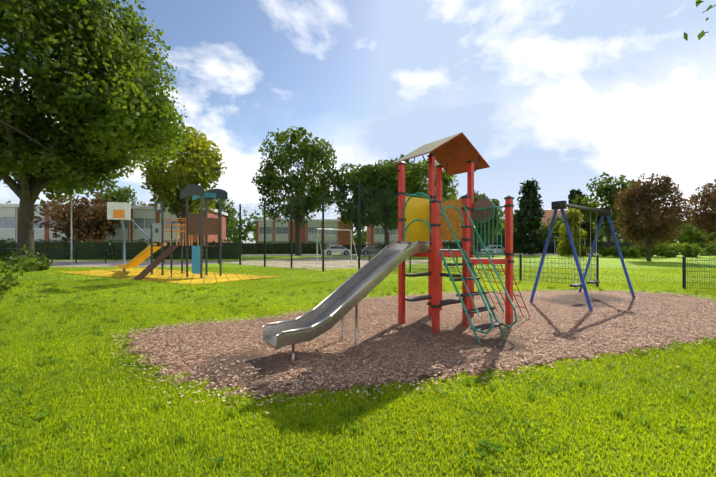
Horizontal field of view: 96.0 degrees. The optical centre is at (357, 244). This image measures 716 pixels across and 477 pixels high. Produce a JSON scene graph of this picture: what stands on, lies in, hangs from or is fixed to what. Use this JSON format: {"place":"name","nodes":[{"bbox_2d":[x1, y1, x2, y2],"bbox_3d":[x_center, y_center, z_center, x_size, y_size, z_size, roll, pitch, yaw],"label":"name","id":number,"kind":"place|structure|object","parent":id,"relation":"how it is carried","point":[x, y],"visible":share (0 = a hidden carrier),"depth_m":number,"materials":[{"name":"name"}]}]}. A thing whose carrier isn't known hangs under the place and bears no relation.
{"place":"outdoors","nodes":[
{"label":"outdoors","id":0,"kind":"place"},
{"bbox_2d":[0,202,227,242],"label":"building","id":1,"kind":"structure","parent":0,"point":[6,233],"depth_m":41.79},
{"bbox_2d":[49,261,217,266],"bbox_3d":[-40.436,1.605,26.594,58.291,0.001,10.496,0,0,0],"label":"court","id":2,"kind":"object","parent":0,"point":[100,263],"depth_m":27.14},
{"bbox_2d":[71,196,72,264],"bbox_3d":[-22.626,-1.714,25.607,0.892,6.650,0.200,0,0,32],"label":"lamp post","id":3,"kind":"object","parent":2,"relation":"on","point":[71,236],"visible":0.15,"depth_m":25.78,"materials":[{"name":"grey"}]},
{"bbox_2d":[0,248,191,262],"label":"rail","id":4,"kind":"object","parent":2,"relation":"on","point":[88,248],"visible":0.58,"depth_m":27.89,"materials":[{"name":"black"}]},
{"bbox_2d":[254,217,351,248],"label":"building","id":5,"kind":"structure","parent":0,"point":[343,238],"depth_m":63.35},
{"bbox_2d":[0,252,715,476],"bbox_3d":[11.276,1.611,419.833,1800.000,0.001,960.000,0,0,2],"label":"ground","id":6,"kind":"structure","parent":0,"point":[611,261],"depth_m":3.31,"materials":[{"name":"green plant"}]},
{"bbox_2d":[0,255,36,299],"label":"shrub","id":7,"kind":"object","parent":6,"relation":"on","point":[7,265],"depth_m":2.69,"materials":[{"name":"green plant"}]},
{"bbox_2d":[0,244,52,271],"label":"bush","id":8,"kind":"object","parent":6,"relation":"on","point":[45,263],"visible":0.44,"depth_m":19.11,"materials":[{"name":"green plant"}]},
{"bbox_2d":[34,190,120,242],"bbox_3d":[-32.362,-2.469,37.597,7.698,8.417,8.243,0,0,2],"label":"purple tree","id":9,"kind":"object","parent":6,"relation":"on","point":[59,215],"depth_m":36.49,"materials":[{"name":"plant"}]},
{"bbox_2d":[0,0,190,270],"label":"tree","id":10,"kind":"object","parent":6,"relation":"on","point":[98,116],"depth_m":17.91,"materials":[{"name":"green plant"}]},
{"bbox_2d":[94,185,145,205],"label":"tree","id":11,"kind":"object","parent":6,"relation":"on","point":[124,195],"depth_m":70.87,"materials":[{"name":"green plant"}]},
{"bbox_2d":[0,238,243,259],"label":"hedge","id":12,"kind":"object","parent":6,"relation":"on","point":[55,254],"depth_m":34.60,"materials":[{"name":"green plant"}]},
{"bbox_2d":[134,246,177,279],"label":"climbing ramp","id":13,"kind":"structure","parent":6,"relation":"on","point":[148,269],"depth_m":15.12,"materials":[{"name":"brown wood"}]},
{"bbox_2d":[57,268,277,284],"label":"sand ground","id":14,"kind":"structure","parent":6,"relation":"on","point":[193,278],"depth_m":15.84,"materials":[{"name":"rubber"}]},
{"bbox_2d":[121,219,148,270],"bbox_3d":[-12.883,-0.037,18.332,1.776,3.297,1.171,0,0,2],"label":"hoop post","id":15,"kind":"object","parent":14,"relation":"on","point":[143,232],"visible":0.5,"depth_m":18.73,"materials":[{"name":"grey metal"}]},
{"bbox_2d":[107,202,130,219],"bbox_3d":[-13.166,-1.839,17.749,1.050,0.950,0.040,0,0,-25],"label":"basketball backboard","id":16,"kind":"object","parent":15,"relation":"attached to","point":[125,207],"visible":0.93,"depth_m":17.74,"materials":[{"name":"white plastic"}]},
{"bbox_2d":[113,209,123,217],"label":"square","id":17,"kind":"structure","parent":16,"relation":"attached to","point":[118,213],"depth_m":17.70,"materials":[{"name":"orange paint"}]},
{"bbox_2d":[117,243,166,268],"bbox_3d":[-12.317,0.661,18.305,3.950,1.490,0.540,0,0,28],"label":"slide","id":18,"kind":"object","parent":14,"relation":"on","point":[141,257],"visible":0.79,"depth_m":18.12,"materials":[{"name":"yellow plastic"}]},
{"bbox_2d":[171,221,185,277],"bbox_3d":[-8.516,0.216,15.351,0.674,2.720,0.040,0,0,-29],"label":"playground pole","id":19,"kind":"object","parent":14,"relation":"on","point":[171,244],"visible":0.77,"depth_m":15.18,"materials":[{"name":"metal"}]},
{"bbox_2d":[151,196,221,277],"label":"playground posts","id":20,"kind":"object","parent":14,"relation":"on","point":[201,238],"visible":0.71,"depth_m":15.95,"materials":[{"name":"metal"}]},
{"bbox_2d":[152,223,160,241],"bbox_3d":[-10.406,-0.624,16.684,0.800,0.950,0.020,0,0,28],"label":"panel","id":21,"kind":"object","parent":20,"relation":"attached to","point":[156,237],"visible":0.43,"depth_m":16.69,"materials":[{"name":"grey plastic"}]},
{"bbox_2d":[155,201,162,211],"bbox_3d":[-10.187,-1.944,16.510,0.660,0.500,0.015,0,0,28],"label":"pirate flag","id":22,"kind":"object","parent":20,"relation":"attached to","point":[161,206],"visible":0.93,"depth_m":16.48,"materials":[{"name":"grey"}]},
{"bbox_2d":[164,218,204,245],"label":"pirate rails","id":23,"kind":"object","parent":20,"relation":"attached to","point":[178,230],"visible":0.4,"depth_m":16.32,"materials":[{"name":"beige wood"}]},
{"bbox_2d":[152,245,219,246],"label":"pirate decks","id":24,"kind":"object","parent":20,"relation":"attached to","point":[191,245],"visible":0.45,"depth_m":15.64,"materials":[{"name":"brown wood"}]},
{"bbox_2d":[180,184,203,198],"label":"roof","id":25,"kind":"structure","parent":20,"relation":"attached to","point":[191,190],"depth_m":15.13,"materials":[{"name":"grey plastic"}]},
{"bbox_2d":[192,246,199,273],"bbox_3d":[-7.614,0.726,15.187,0.651,1.300,0.025,0,0,28],"label":"panel","id":26,"kind":"object","parent":20,"relation":"attached to","point":[195,259],"visible":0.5,"depth_m":15.17,"materials":[{"name":"teal plastic"}]},
{"bbox_2d":[188,213,219,234],"bbox_3d":[-7.508,-0.974,15.479,1.356,1.000,0.885,0,0,2],"label":"panel","id":27,"kind":"object","parent":20,"relation":"attached to","point":[211,226],"visible":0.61,"depth_m":15.34,"materials":[{"name":"brown wood"}]},
{"bbox_2d":[192,193,215,199],"bbox_3d":[-7.514,-2.364,15.729,1.750,0.320,0.024,0,0,28],"label":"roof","id":28,"kind":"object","parent":20,"relation":"attached to","point":[212,195],"visible":0.69,"depth_m":15.62,"materials":[{"name":"blue plastic"}]},
{"bbox_2d":[204,189,227,201],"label":"roof","id":29,"kind":"structure","parent":20,"relation":"on","point":[222,194],"depth_m":16.17,"materials":[{"name":"teal plastic"}]},
{"bbox_2d":[138,126,226,241],"bbox_3d":[-20.089,-5.814,36.938,8.897,15.063,8.900,0,0,2],"label":"yellow tree","id":30,"kind":"object","parent":6,"relation":"on","point":[193,169],"depth_m":35.38,"materials":[{"name":"plant"}]},
{"bbox_2d":[199,207,218,263],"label":"tall fence posts","id":31,"kind":"object","parent":6,"relation":"on","point":[218,236],"visible":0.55,"depth_m":26.87,"materials":[{"name":"black metal"}]},
{"bbox_2d":[192,191,238,229],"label":"tree","id":32,"kind":"object","parent":6,"relation":"on","point":[230,212],"depth_m":60.26,"materials":[{"name":"green plant"}]},
{"bbox_2d":[226,240,326,253],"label":"hedge","id":33,"kind":"object","parent":6,"relation":"on","point":[279,246],"depth_m":53.98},
{"bbox_2d":[251,126,343,254],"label":"tree","id":34,"kind":"object","parent":6,"relation":"on","point":[272,182],"depth_m":42.60,"materials":[{"name":"green plant"}]},
{"bbox_2d":[239,183,359,270],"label":"fence posts","id":35,"kind":"object","parent":6,"relation":"on","point":[292,231],"visible":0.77,"depth_m":21.66,"materials":[{"name":"metal"}]},
{"bbox_2d":[204,206,238,264],"bbox_3d":[-11.629,-0.754,26.914,6.022,4.670,0.008,0,0,36],"label":"tall wire fence","id":36,"kind":"object","parent":35,"relation":"attached to","point":[222,236],"visible":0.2,"depth_m":26.60,"materials":[{"name":"grey metal"}]},
{"bbox_2d":[242,186,357,273],"bbox_3d":[-4.335,-0.754,21.118,12.600,4.670,0.686,0,0,43],"label":"tall wire fence","id":37,"kind":"object","parent":35,"relation":"attached to","point":[273,238],"visible":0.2,"depth_m":21.54,"materials":[{"name":"grey metal"}]},
{"bbox_2d":[0,306,641,476],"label":"clover","id":38,"kind":"object","parent":6,"relation":"on","point":[483,451],"visible":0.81,"depth_m":2.88,"materials":[{"name":"green plant"}]},
{"bbox_2d":[214,257,442,270],"bbox_3d":[-2.314,1.600,30.559,15.945,0.001,16.696,0,0,43],"label":"court","id":39,"kind":"object","parent":6,"relation":"on","point":[308,262],"depth_m":28.55,"materials":[{"name":"grey asphalt"}]},
{"bbox_2d":[317,228,357,267],"bbox_3d":[-1.397,0.243,23.255,3.090,2.754,1.072,0,0,-38],"label":"goal","id":40,"kind":"object","parent":39,"relation":"on","point":[321,249],"depth_m":23.06,"materials":[{"name":"grey metal"}]},
{"bbox_2d":[7,201,704,247],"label":"tree line","id":41,"kind":"object","parent":6,"relation":"on","point":[233,229],"depth_m":90.49,"materials":[{"name":"green plant"}]},
{"bbox_2d":[0,304,715,476],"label":"weeds","id":42,"kind":"object","parent":6,"relation":"on","point":[488,444],"visible":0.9,"depth_m":2.94,"materials":[{"name":"green plant"}]},
{"bbox_2d":[13,299,704,475],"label":"flowers","id":43,"kind":"object","parent":6,"relation":"on","point":[415,422],"visible":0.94,"depth_m":2.68,"materials":[{"name":"plant"}]},
{"bbox_2d":[332,163,388,254],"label":"tree","id":44,"kind":"object","parent":6,"relation":"on","point":[353,177],"depth_m":44.02,"materials":[{"name":"green plant"}]},
{"bbox_2d":[360,159,413,247],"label":"tree","id":45,"kind":"object","parent":6,"relation":"on","point":[387,173],"depth_m":45.16,"materials":[{"name":"green plant"}]},
{"bbox_2d":[387,154,423,229],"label":"tree","id":46,"kind":"object","parent":6,"relation":"on","point":[407,162],"visible":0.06,"depth_m":51.40,"materials":[{"name":"green plant"}]},
{"bbox_2d":[125,290,715,398],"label":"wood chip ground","id":47,"kind":"structure","parent":6,"relation":"on","point":[568,299],"depth_m":5.22,"materials":[{"name":"brown wood"}]},
{"bbox_2d":[262,241,429,359],"bbox_3d":[-0.039,0.776,5.236,2.887,1.670,0.580,0,0,-35],"label":"slide","id":48,"kind":"object","parent":47,"relation":"on","point":[333,308],"visible":0.94,"depth_m":5.08,"materials":[{"name":"silver metal"}]},
{"bbox_2d":[94,289,715,417],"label":"wood chips","id":49,"kind":"object","parent":47,"relation":"on","point":[529,357],"visible":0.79,"depth_m":5.18,"materials":[{"name":"brown wood"}]},
{"bbox_2d":[405,159,458,200],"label":"tree","id":50,"kind":"object","parent":6,"relation":"on","point":[417,170],"depth_m":45.10,"materials":[{"name":"green plant"}]},
{"bbox_2d":[398,156,512,333],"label":"playground tower posts","id":51,"kind":"object","parent":6,"relation":"on","point":[435,277],"visible":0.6,"depth_m":6.26,"materials":[{"name":"red wood"}]},
{"bbox_2d":[391,132,461,164],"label":"tower roof","id":52,"kind":"structure","parent":51,"relation":"on","point":[426,148],"depth_m":6.83,"materials":[{"name":"beige wood"}]},
{"bbox_2d":[395,155,479,174],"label":"brackets","id":53,"kind":"object","parent":51,"relation":"attached to","point":[429,161],"visible":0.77,"depth_m":6.81,"materials":[{"name":"metal"}]},
{"bbox_2d":[440,199,461,239],"bbox_3d":[1.832,-0.489,6.561,0.030,0.800,0.710,0,0,-35],"label":"wood panel","id":54,"kind":"object","parent":51,"relation":"attached to","point":[453,215],"visible":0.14,"depth_m":6.47,"materials":[{"name":"orange wood"}]},
{"bbox_2d":[405,249,499,305],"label":"tower decks","id":55,"kind":"object","parent":51,"relation":"attached to","point":[442,302],"visible":0.5,"depth_m":6.34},
{"bbox_2d":[397,153,513,307],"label":"clamps","id":56,"kind":"object","parent":51,"relation":"attached to","point":[466,226],"visible":0.65,"depth_m":6.22,"materials":[{"name":"black metal"}]},
{"bbox_2d":[429,132,489,175],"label":"tower roof","id":57,"kind":"structure","parent":51,"relation":"on","point":[457,153],"depth_m":7.45,"materials":[{"name":"brown wood"}]},
{"bbox_2d":[475,264,529,316],"bbox_3d":[3.087,0.951,6.916,0.964,1.290,0.766,0,0,-35],"label":"climbing net","id":58,"kind":"object","parent":51,"relation":"attached to","point":[499,290],"visible":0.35,"depth_m":6.89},
{"bbox_2d":[442,240,499,252],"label":"hedge","id":59,"kind":"object","parent":6,"relation":"on","point":[453,245],"depth_m":57.23,"materials":[{"name":"green plant"}]},
{"bbox_2d":[243,254,702,255],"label":"kerb","id":60,"kind":"structure","parent":6,"relation":"on","point":[372,255],"depth_m":44.32,"materials":[{"name":"concrete"}]},
{"bbox_2d":[456,215,493,262],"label":"tall fence posts","id":61,"kind":"object","parent":6,"relation":"on","point":[476,241],"visible":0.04,"depth_m":27.08,"materials":[{"name":"metal"}]},
{"bbox_2d":[520,254,598,286],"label":"fence posts","id":62,"kind":"object","parent":6,"relation":"on","point":[597,284],"visible":0.5,"depth_m":12.21,"materials":[{"name":"metal"}]},
{"bbox_2d":[489,240,630,252],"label":"hedge","id":63,"kind":"object","parent":6,"relation":"on","point":[627,244],"depth_m":60.26,"materials":[{"name":"green plant"}]},
{"bbox_2d":[530,209,635,310],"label":"swing frame legs","id":64,"kind":"object","parent":6,"relation":"on","point":[582,279],"visible":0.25,"depth_m":8.46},
{"bbox_2d":[551,200,611,215],"bbox_3d":[6.390,-0.989,9.084,3.472,0.200,0.300,0,0,-36],"label":"swing crossbar","id":65,"kind":"object","parent":64,"relation":"on","point":[558,205],"visible":1,"depth_m":8.67,"materials":[{"name":"grey metal"}]},
{"bbox_2d":[590,211,596,281],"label":"swing chains","id":66,"kind":"object","parent":65,"relation":"hanging from","point":[590,246],"visible":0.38,"depth_m":9.33,"materials":[{"name":"grey metal"}]},
{"bbox_2d":[474,214,715,252],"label":"trees","id":67,"kind":"object","parent":6,"relation":"on","point":[689,232],"visible":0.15,"depth_m":62.45,"materials":[{"name":"green plant"}]},
{"bbox_2d":[598,245,642,257],"bbox_3d":[31.940,1.011,39.261,4.066,2.012,3.512,0,0,2],"label":"bush","id":68,"kind":"object","parent":6,"relation":"on","point":[634,251],"visible":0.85,"depth_m":38.80,"materials":[{"name":"green plant"}]},
{"bbox_2d":[612,173,695,260],"bbox_3d":[28.246,-2.604,31.426,5.956,8.710,6.111,0,0,2],"label":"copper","id":69,"kind":"object","parent":6,"relation":"on","point":[638,199],"depth_m":30.27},
{"bbox_2d":[629,240,704,256],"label":"bush","id":70,"kind":"object","parent":6,"relation":"on","point":[687,249],"visible":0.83,"depth_m":40.54,"materials":[{"name":"green plant"}]},
{"bbox_2d":[682,257,685,288],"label":"fence posts","id":71,"kind":"object","parent":6,"relation":"on","point":[683,272],"visible":0.86,"depth_m":11.64,"materials":[{"name":"metal"}]},
{"bbox_2d":[686,258,715,288],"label":"fence wire","id":72,"kind":"object","parent":71,"relation":"attached to","point":[699,271],"depth_m":11.56,"materials":[{"name":"green metal"}]},
{"bbox_2d":[680,179,715,246],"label":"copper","id":73,"kind":"object","parent":6,"relation":"on","point":[703,219],"depth_m":39.93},
{"bbox_2d":[700,241,715,255],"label":"bush","id":74,"kind":"object","parent":6,"relation":"on","point":[711,250],"visible":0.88,"depth_m":45.05,"materials":[{"name":"green plant"}]},
{"bbox_2d":[0,0,715,243],"label":"sky","id":75,"kind":"structure","parent":0,"point":[559,94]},
{"bbox_2d":[340,241,389,253],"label":"hedge","id":76,"kind":"object","parent":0,"point":[349,247],"depth_m":55.36,"materials":[{"name":"green plant"}]},
{"bbox_2d":[370,252,454,273],"bbox_3d":[2.971,1.021,18.204,6.402,1.120,0.017,0,0,45],"label":"fence wire","id":77,"kind":"object","parent":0,"point":[426,262],"depth_m":17.64,"materials":[{"name":"metal"}]},
{"bbox_2d":[405,196,428,241],"bbox_3d":[1.226,-0.509,6.665,0.710,0.920,0.018,0,0,-35],"label":"panel","id":78,"kind":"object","parent":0,"point":[416,208],"depth_m":6.66,"materials":[{"name":"yellow plastic"}]},
{"bbox_2d":[360,186,491,271],"bbox_3d":[6.274,-0.754,23.163,0.030,4.670,18.096,0,0,43],"label":"tall wire fence","id":79,"kind":"object","parent":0,"point":[368,236],"visible":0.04,"depth_m":17.70,"materials":[{"name":"metal"}]},
{"bbox_2d":[367,224,491,244],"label":"building","id":80,"kind":"structure","parent":0,"point":[376,231],"depth_m":66.37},
{"bbox_2d":[403,192,517,344],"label":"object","id":81,"kind":"structure","parent":0,"point":[473,277],"depth_m":5.72,"materials":[{"name":"green metal"}]},
{"bbox_2d":[443,263,502,330],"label":"ladder steps","id":82,"kind":"structure","parent":81,"relation":"attached to","point":[482,327],"depth_m":5.49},
{"bbox_2d":[241,253,705,255],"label":"road","id":83,"kind":"structure","parent":0,"point":[375,254],"depth_m":51.36,"materials":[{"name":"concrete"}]},
{"bbox_2d":[324,245,350,254],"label":"white car","id":84,"kind":"object","parent":83,"relation":"on","point":[339,249],"depth_m":49.28,"materials":[{"name":"white paint"}]},
{"bbox_2d":[361,245,382,254],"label":"grey car","id":85,"kind":"object","parent":83,"relation":"on","point":[375,249],"depth_m":49.76,"materials":[{"name":"grey paint"}]},
{"bbox_2d":[459,189,504,254],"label":"tree","id":86,"kind":"object","parent":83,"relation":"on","point":[481,225],"depth_m":47.71,"materials":[{"name":"green plant"}]},
{"bbox_2d":[480,245,504,252],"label":"white car","id":87,"kind":"object","parent":83,"relation":"on","point":[495,249],"visible":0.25,"depth_m":51.65,"materials":[{"name":"white paint"}]},
{"bbox_2d":[513,178,551,254],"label":"conifer","id":88,"kind":"object","parent":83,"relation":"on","point":[531,195],"depth_m":50.12,"materials":[{"name":"green plant"}]},
{"bbox_2d":[554,237,585,253],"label":"goal","id":89,"kind":"object","parent":83,"relation":"on","point":[559,237],"visible":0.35,"depth_m":53.48,"materials":[{"name":"grey metal"}]},
{"bbox_2d":[556,208,595,255],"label":"conifer","id":90,"kind":"object","parent":83,"relation":"on","point":[578,234],"depth_m":44.58,"materials":[{"name":"green plant"}]},
{"bbox_2d":[557,188,594,251],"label":"tree","id":91,"kind":"object","parent":83,"relation":"on","point":[584,226],"depth_m":54.20,"materials":[{"name":"green plant"}]},
{"bbox_2d":[568,171,640,247],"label":"tree","id":92,"kind":"object","parent":83,"relation":"on","point":[603,189],"depth_m":48.28,"materials":[{"name":"green plant"}]},
{"bbox_2d":[473,198,493,221],"bbox_3d":[2.627,-0.719,6.794,0.020,0.500,0.500,0,0,-35],"label":"round panel","id":93,"kind":"object","parent":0,"point":[483,203],"visible":0.73,"depth_m":6.79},
{"bbox_2d":[474,198,494,222],"bbox_3d":[2.640,-0.719,6.803,0.028,0.534,0.535,0,0,-35],"label":"panel rim","id":94,"kind":"object","parent":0,"point":[493,211],"visible":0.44,"depth_m":6.66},
{"bbox_2d":[502,245,557,253],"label":"fence wire","id":95,"kind":"object","parent":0,"point":[549,252],"depth_m":55.00,"materials":[{"name":"grey metal"}]},
{"bbox_2d":[474,254,595,285],"bbox_3d":[7.191,1.021,14.120,5.344,1.120,0.071,0,0,44],"label":"fence wire","id":96,"kind":"object","parent":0,"point":[529,271],"visible":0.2,"depth_m":13.44,"materials":[{"name":"metal"}]},
{"bbox_2d":[541,210,584,227],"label":"house roof","id":97,"kind":"structure","parent":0,"point":[548,214],"depth_m":67.13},
{"bbox_2d":[569,281,599,286],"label":"swing seats","id":98,"kind":"object","parent":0,"point":[580,285],"visible":0.96,"depth_m":8.85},
{"bbox_2d":[684,0,715,40],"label":"leaves","id":99,"kind":"object","parent":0,"point":[701,34],"depth_m":2.30,"materials":[{"name":"green plant"}]}
]}

